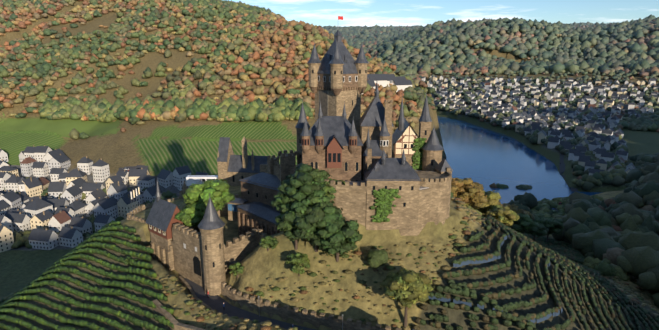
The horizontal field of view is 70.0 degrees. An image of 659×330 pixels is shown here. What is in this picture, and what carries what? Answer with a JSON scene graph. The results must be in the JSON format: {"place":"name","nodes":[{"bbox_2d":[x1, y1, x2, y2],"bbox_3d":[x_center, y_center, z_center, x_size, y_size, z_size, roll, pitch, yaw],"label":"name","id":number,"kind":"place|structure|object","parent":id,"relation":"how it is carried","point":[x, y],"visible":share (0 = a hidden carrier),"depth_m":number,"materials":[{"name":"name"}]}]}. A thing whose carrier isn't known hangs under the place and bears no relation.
{"place":"outdoors","nodes":[
{"label":"outdoors","id":0,"kind":"place"},
{"bbox_2d":[0,112,118,137],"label":"meadow","id":1,"kind":"structure","parent":0,"point":[89,127],"depth_m":516.88,"materials":[{"name":"green plant"}]},
{"bbox_2d":[123,256,137,265],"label":"garden bush","id":2,"kind":"object","parent":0,"point":[126,262],"depth_m":111.37,"materials":[{"name":"green plant"}]},
{"bbox_2d":[0,0,658,329],"bbox_3d":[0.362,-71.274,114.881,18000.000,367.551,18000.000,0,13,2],"label":"terrain","id":3,"kind":"structure","parent":0,"point":[20,266],"depth_m":109.27,"materials":[{"name":"green plant"}]},
{"bbox_2d":[0,133,63,164],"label":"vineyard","id":4,"kind":"object","parent":3,"relation":"on","point":[14,145],"visible":0.6,"depth_m":497.78,"materials":[{"name":"green plant"}]},
{"bbox_2d":[0,220,173,329],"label":"vineyard rows","id":5,"kind":"object","parent":3,"relation":"on","point":[62,262],"visible":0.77,"depth_m":111.57,"materials":[{"name":"green plant"}]},
{"bbox_2d":[4,187,175,247],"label":"town trees","id":6,"kind":"object","parent":3,"relation":"on","point":[19,243],"visible":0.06,"depth_m":343.95,"materials":[{"name":"green plant"}]},
{"bbox_2d":[13,177,173,248],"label":"town trees","id":7,"kind":"object","parent":3,"relation":"on","point":[20,234],"visible":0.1,"depth_m":325.62,"materials":[{"name":"green plant"}]},
{"bbox_2d":[0,145,208,251],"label":"village houses","id":8,"kind":"structure","parent":3,"relation":"on","point":[33,210],"depth_m":373.91,"materials":[{"name":"paint"}]},
{"bbox_2d":[119,165,148,171],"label":"building","id":9,"kind":"structure","parent":3,"relation":"on","point":[135,167],"depth_m":417.27,"materials":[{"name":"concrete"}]},
{"bbox_2d":[38,94,310,121],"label":"field edge trees","id":10,"kind":"object","parent":3,"relation":"on","point":[229,104],"visible":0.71,"depth_m":481.42,"materials":[{"name":"green plant"}]},
{"bbox_2d":[40,98,314,121],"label":"field edge trees","id":11,"kind":"object","parent":3,"relation":"on","point":[273,115],"visible":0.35,"depth_m":479.14,"materials":[{"name":"green plant"}]},
{"bbox_2d":[175,203,204,230],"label":"tree","id":12,"kind":"object","parent":3,"relation":"on","point":[197,219],"depth_m":114.88,"materials":[{"name":"green plant"}]},
{"bbox_2d":[186,175,217,185],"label":"building","id":13,"kind":"structure","parent":3,"relation":"on","point":[196,179],"depth_m":155.24,"materials":[{"name":"white paint"}]},
{"bbox_2d":[182,178,234,212],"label":"tree","id":14,"kind":"object","parent":3,"relation":"on","point":[209,189],"depth_m":117.87,"materials":[{"name":"green plant"}]},
{"bbox_2d":[0,0,421,138],"bbox_3d":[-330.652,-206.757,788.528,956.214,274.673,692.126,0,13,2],"label":"forested hillside","id":15,"kind":"structure","parent":3,"relation":"on","point":[275,74],"depth_m":606.43,"materials":[{"name":"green plant"}]},
{"bbox_2d":[0,0,423,138],"bbox_3d":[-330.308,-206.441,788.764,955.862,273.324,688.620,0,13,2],"label":"forest trees","id":16,"kind":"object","parent":3,"relation":"on","point":[181,93],"visible":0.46,"depth_m":606.70,"materials":[{"name":"orange plant"}]},
{"bbox_2d":[127,137,296,295],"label":"castle lower bailey","id":17,"kind":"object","parent":3,"relation":"on","point":[204,256],"visible":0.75,"depth_m":117.61,"materials":[{"name":"stone"}]},
{"bbox_2d":[138,139,296,174],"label":"vineyard","id":18,"kind":"object","parent":3,"relation":"on","point":[195,156],"visible":0.62,"depth_m":428.36,"materials":[{"name":"green plant"}]},
{"bbox_2d":[152,121,296,138],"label":"vineyard","id":19,"kind":"object","parent":3,"relation":"on","point":[265,130],"visible":0.98,"depth_m":454.13,"materials":[{"name":"green plant"}]},
{"bbox_2d":[228,262,243,277],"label":"garden bush","id":20,"kind":"object","parent":3,"relation":"on","point":[233,268],"depth_m":104.84,"materials":[{"name":"green plant"}]},
{"bbox_2d":[259,236,278,250],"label":"garden bush","id":21,"kind":"object","parent":3,"relation":"on","point":[274,241],"depth_m":102.96,"materials":[{"name":"green plant"}]},
{"bbox_2d":[18,74,519,193],"bbox_3d":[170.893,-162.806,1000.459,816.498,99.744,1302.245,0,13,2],"label":"town buildings","id":22,"kind":"structure","parent":3,"relation":"on","point":[399,82],"depth_m":548.06,"materials":[{"name":"paint"}]},
{"bbox_2d":[153,276,401,329],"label":"road","id":23,"kind":"structure","parent":3,"relation":"on","point":[251,303],"depth_m":96.46,"materials":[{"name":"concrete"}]},
{"bbox_2d":[271,191,292,212],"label":"tree","id":24,"kind":"object","parent":3,"relation":"on","point":[285,201],"depth_m":101.27,"materials":[{"name":"green plant"}]},
{"bbox_2d":[275,206,299,249],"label":"tree","id":25,"kind":"object","parent":3,"relation":"on","point":[289,215],"depth_m":97.64,"materials":[{"name":"green plant"}]},
{"bbox_2d":[285,252,309,275],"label":"garden bush","id":26,"kind":"object","parent":3,"relation":"on","point":[295,260],"depth_m":97.52,"materials":[{"name":"green plant"}]},
{"bbox_2d":[278,163,331,205],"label":"tree","id":27,"kind":"object","parent":3,"relation":"on","point":[306,188],"depth_m":98.97,"materials":[{"name":"green plant"}]},
{"bbox_2d":[288,194,345,251],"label":"tree","id":28,"kind":"object","parent":3,"relation":"on","point":[311,218],"depth_m":95.10,"materials":[{"name":"green plant"}]},
{"bbox_2d":[0,192,638,303],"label":"bushes","id":29,"kind":"object","parent":3,"relation":"on","point":[604,267],"depth_m":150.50,"materials":[{"name":"green plant"}]},
{"bbox_2d":[320,178,344,199],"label":"ivy","id":30,"kind":"object","parent":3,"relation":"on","point":[330,188],"depth_m":99.75,"materials":[{"name":"green plant"}]},
{"bbox_2d":[311,212,362,261],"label":"tree","id":31,"kind":"object","parent":3,"relation":"on","point":[345,245],"depth_m":93.95,"materials":[{"name":"green plant"}]},
{"bbox_2d":[308,16,367,134],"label":"castle keep","id":32,"kind":"structure","parent":3,"relation":"on","point":[337,75],"depth_m":115.14,"materials":[{"name":"stone"}]},
{"bbox_2d":[294,81,452,235],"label":"castle","id":33,"kind":"structure","parent":3,"relation":"on","point":[376,154],"depth_m":102.91,"materials":[{"name":"stone"}]},
{"bbox_2d":[370,188,400,222],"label":"ivy","id":34,"kind":"object","parent":33,"relation":"attached to","point":[385,199],"visible":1,"depth_m":98.61,"materials":[{"name":"green plant"}]},
{"bbox_2d":[412,137,426,169],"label":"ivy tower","id":35,"kind":"structure","parent":33,"relation":"on","point":[419,143],"depth_m":113.57,"materials":[{"name":"green plant"}]},
{"bbox_2d":[151,197,658,329],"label":"scrub grass tufts","id":36,"kind":"object","parent":3,"relation":"on","point":[266,325],"visible":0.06,"depth_m":97.05,"materials":[{"name":"green plant"}]},
{"bbox_2d":[380,268,434,326],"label":"tree","id":37,"kind":"object","parent":3,"relation":"on","point":[408,277],"depth_m":84.21,"materials":[{"name":"green plant"}]},
{"bbox_2d":[451,178,478,198],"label":"hill tree","id":38,"kind":"object","parent":3,"relation":"on","point":[468,189],"depth_m":140.28,"materials":[{"name":"yellow plant"}]},
{"bbox_2d":[455,182,488,208],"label":"hill tree","id":39,"kind":"object","parent":3,"relation":"on","point":[482,200],"depth_m":149.96,"materials":[{"name":"yellow plant"}]},
{"bbox_2d":[464,190,502,215],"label":"hill tree","id":40,"kind":"object","parent":3,"relation":"on","point":[492,200],"depth_m":162.36,"materials":[{"name":"yellow plant"}]},
{"bbox_2d":[321,14,658,82],"bbox_3d":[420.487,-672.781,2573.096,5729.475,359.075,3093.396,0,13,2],"label":"forest hills","id":41,"kind":"structure","parent":3,"relation":"on","point":[640,64],"depth_m":1716.48,"materials":[{"name":"green plant"}]},
{"bbox_2d":[323,17,658,83],"bbox_3d":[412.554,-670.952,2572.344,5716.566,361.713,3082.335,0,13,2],"label":"forest trees","id":42,"kind":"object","parent":3,"relation":"on","point":[556,68],"visible":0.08,"depth_m":1700.82,"materials":[{"name":"green plant"}]},
{"bbox_2d":[482,203,519,224],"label":"hill tree","id":43,"kind":"object","parent":3,"relation":"on","point":[514,206],"depth_m":175.19,"materials":[{"name":"green plant"}]},
{"bbox_2d":[485,206,519,225],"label":"hill tree","id":44,"kind":"object","parent":3,"relation":"on","point":[511,215],"depth_m":152.56,"materials":[{"name":"yellow plant"}]},
{"bbox_2d":[508,213,538,233],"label":"hill tree","id":45,"kind":"object","parent":3,"relation":"on","point":[525,222],"depth_m":162.24,"materials":[{"name":"green plant"}]},
{"bbox_2d":[517,209,535,220],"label":"hill tree","id":46,"kind":"object","parent":3,"relation":"on","point":[526,212],"depth_m":183.57,"materials":[{"name":"green plant"}]},
{"bbox_2d":[435,103,624,189],"bbox_3d":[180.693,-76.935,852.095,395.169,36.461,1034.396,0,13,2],"label":"riverbank trees","id":47,"kind":"object","parent":3,"relation":"on","point":[617,180],"visible":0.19,"depth_m":692.60,"materials":[{"name":"green plant"}]},
{"bbox_2d":[404,70,658,186],"bbox_3d":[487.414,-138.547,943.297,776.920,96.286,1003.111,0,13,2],"label":"town trees","id":48,"kind":"object","parent":3,"relation":"on","point":[614,145],"visible":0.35,"depth_m":977.96,"materials":[{"name":"green plant"}]},
{"bbox_2d":[406,43,658,131],"bbox_3d":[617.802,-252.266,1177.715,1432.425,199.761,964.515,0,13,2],"label":"trees","id":49,"kind":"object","parent":3,"relation":"on","point":[641,120],"visible":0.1,"depth_m":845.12,"materials":[{"name":"green plant"}]},
{"bbox_2d":[412,215,658,329],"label":"vineyard rows","id":50,"kind":"object","parent":3,"relation":"on","point":[566,258],"visible":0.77,"depth_m":96.52,"materials":[{"name":"green plant"}]},
{"bbox_2d":[413,235,608,329],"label":"vineyard nets","id":51,"kind":"object","parent":50,"relation":"on","point":[467,262],"visible":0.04,"depth_m":88.32},
{"bbox_2d":[523,216,551,240],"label":"hill tree","id":52,"kind":"object","parent":3,"relation":"on","point":[540,228],"depth_m":193.46,"materials":[{"name":"green plant"}]},
{"bbox_2d":[422,75,658,174],"bbox_3d":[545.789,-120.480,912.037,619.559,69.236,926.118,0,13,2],"label":"town houses","id":53,"kind":"structure","parent":3,"relation":"on","point":[580,149],"depth_m":939.00,"materials":[{"name":"paint"}]},
{"bbox_2d":[542,217,563,241],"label":"hill tree","id":54,"kind":"object","parent":3,"relation":"on","point":[557,222],"depth_m":202.65,"materials":[{"name":"green plant"}]},
{"bbox_2d":[559,154,564,178],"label":"riverside road","id":55,"kind":"structure","parent":3,"relation":"on","point":[561,167],"depth_m":563.54,"materials":[{"name":"grey asphalt"}]},
{"bbox_2d":[124,163,570,210],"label":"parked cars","id":56,"kind":"object","parent":55,"relation":"on","point":[552,208],"visible":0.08,"depth_m":413.37,"materials":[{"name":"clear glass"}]},
{"bbox_2d":[555,187,577,209],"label":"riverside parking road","id":57,"kind":"structure","parent":3,"relation":"on","point":[572,189],"depth_m":476.34,"materials":[{"name":"grey asphalt"}]},
{"bbox_2d":[507,153,658,290],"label":"trees","id":58,"kind":"object","parent":3,"relation":"on","point":[627,239],"visible":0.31,"depth_m":248.00,"materials":[{"name":"green plant"}]},
{"bbox_2d":[521,154,657,249],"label":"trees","id":59,"kind":"object","parent":3,"relation":"on","point":[629,223],"visible":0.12,"depth_m":221.59,"materials":[{"name":"green plant"}]},
{"bbox_2d":[522,154,658,290],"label":"trees","id":60,"kind":"object","parent":3,"relation":"on","point":[643,259],"visible":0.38,"depth_m":224.25,"materials":[{"name":"green plant"}]},
{"bbox_2d":[529,153,658,307],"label":"trees","id":61,"kind":"object","parent":3,"relation":"on","point":[608,249],"visible":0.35,"depth_m":210.94,"materials":[{"name":"green plant"}]},
{"bbox_2d":[227,0,658,26],"label":"sky","id":62,"kind":"structure","parent":0,"point":[369,13],"materials":[{"name":"blue"}]},
{"bbox_2d":[437,116,602,203],"bbox_3d":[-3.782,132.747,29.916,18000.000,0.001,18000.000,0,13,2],"label":"river water","id":63,"kind":"structure","parent":0,"point":[486,158],"depth_m":595.09,"materials":[{"name":"blue liquid"}]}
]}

